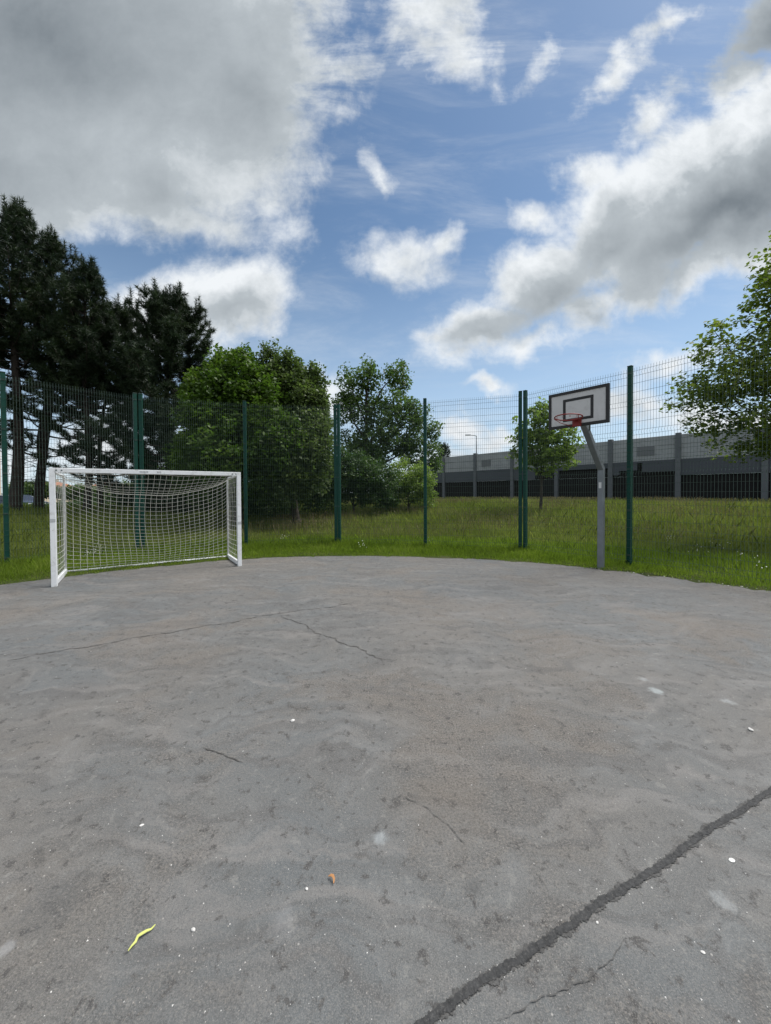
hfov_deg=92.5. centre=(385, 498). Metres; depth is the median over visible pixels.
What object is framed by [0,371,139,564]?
fence
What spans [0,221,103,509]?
pine tree
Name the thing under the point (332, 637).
court crack
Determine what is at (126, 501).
shrub
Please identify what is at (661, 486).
parking garage building
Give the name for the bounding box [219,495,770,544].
seeding grass
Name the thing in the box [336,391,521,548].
fence
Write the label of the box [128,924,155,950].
fallen leaf
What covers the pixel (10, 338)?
pine tree
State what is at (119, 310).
pine tree
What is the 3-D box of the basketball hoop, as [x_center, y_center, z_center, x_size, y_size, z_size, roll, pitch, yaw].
[3.696,-0.087,7.117,1.008,3.880,1.726,0,1,28]
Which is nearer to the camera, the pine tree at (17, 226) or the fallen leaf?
the fallen leaf
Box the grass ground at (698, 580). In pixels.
[0,496,770,590]
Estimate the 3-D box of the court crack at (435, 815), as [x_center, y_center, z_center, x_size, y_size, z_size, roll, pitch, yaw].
[0.232,1.563,1.828,0.406,0.001,0.038,1,1,44]
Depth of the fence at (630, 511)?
7.54 m
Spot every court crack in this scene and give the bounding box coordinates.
[11,603,348,659]
[204,747,242,761]
[281,615,382,658]
[400,794,463,841]
[499,943,621,1018]
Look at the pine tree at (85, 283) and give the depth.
16.85 m
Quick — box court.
[0,556,770,1023]
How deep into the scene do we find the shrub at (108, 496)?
42.88 m
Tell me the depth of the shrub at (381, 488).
17.82 m
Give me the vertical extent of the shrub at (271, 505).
2.739 m
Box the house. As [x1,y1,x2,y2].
[45,479,72,501]
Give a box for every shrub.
[2,480,57,500]
[23,494,110,507]
[56,483,96,502]
[92,480,132,501]
[102,478,226,509]
[205,475,333,518]
[319,442,404,513]
[384,454,438,508]
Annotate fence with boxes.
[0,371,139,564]
[138,393,337,549]
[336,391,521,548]
[523,335,770,582]
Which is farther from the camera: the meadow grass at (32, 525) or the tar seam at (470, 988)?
the meadow grass at (32, 525)
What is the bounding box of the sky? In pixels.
[0,0,770,494]
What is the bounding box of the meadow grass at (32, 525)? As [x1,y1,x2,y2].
[0,496,770,562]
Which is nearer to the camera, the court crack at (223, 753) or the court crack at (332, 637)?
the court crack at (223, 753)
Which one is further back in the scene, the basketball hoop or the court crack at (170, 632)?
the basketball hoop
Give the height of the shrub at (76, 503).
1.226 m
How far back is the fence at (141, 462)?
10.46 m
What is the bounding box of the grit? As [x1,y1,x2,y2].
[2,594,770,1023]
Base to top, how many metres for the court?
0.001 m
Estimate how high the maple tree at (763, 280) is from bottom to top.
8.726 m
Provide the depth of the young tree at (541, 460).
17.62 m
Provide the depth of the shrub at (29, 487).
41.43 m
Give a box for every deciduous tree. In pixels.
[157,342,308,525]
[249,337,333,524]
[331,353,444,505]
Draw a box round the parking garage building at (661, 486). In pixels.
[416,427,770,501]
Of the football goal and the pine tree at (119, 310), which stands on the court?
the football goal
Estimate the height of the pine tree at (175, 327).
12.033 m
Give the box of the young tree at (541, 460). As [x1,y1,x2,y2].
[504,397,585,507]
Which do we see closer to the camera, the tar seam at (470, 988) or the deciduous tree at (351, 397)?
the tar seam at (470, 988)
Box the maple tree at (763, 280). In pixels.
[658,230,770,462]
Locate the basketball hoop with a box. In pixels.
[548,383,609,568]
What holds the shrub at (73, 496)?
on the grass ground at (698, 580)
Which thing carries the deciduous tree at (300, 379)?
on the grass ground at (698, 580)
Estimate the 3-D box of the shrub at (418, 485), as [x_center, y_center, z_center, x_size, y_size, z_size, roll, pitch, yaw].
[1.067,-0.629,19.511,3.671,3.480,2.786,0,1,0]
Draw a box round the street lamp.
[465,434,476,452]
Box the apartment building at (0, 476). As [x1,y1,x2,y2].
[0,457,0,494]
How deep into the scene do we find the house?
78.56 m
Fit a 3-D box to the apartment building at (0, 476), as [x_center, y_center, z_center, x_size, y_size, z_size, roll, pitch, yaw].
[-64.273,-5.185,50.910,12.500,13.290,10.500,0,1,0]
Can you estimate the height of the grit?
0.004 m
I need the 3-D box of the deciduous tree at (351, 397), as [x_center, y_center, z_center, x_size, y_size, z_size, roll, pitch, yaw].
[0.041,-3.849,22.077,6.917,9.506,4.177,0,1,0]
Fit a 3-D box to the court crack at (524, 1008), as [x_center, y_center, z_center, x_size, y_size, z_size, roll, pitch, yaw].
[0.596,1.572,1.196,0.535,0.001,0.035,-1,1,-21]
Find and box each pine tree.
[0,192,83,510]
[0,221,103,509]
[0,296,27,461]
[21,293,154,507]
[24,255,131,514]
[75,278,219,514]
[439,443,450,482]
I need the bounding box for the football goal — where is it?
[49,468,241,586]
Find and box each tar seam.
[414,786,770,1023]
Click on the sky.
(497, 200)
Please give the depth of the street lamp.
51.80 m

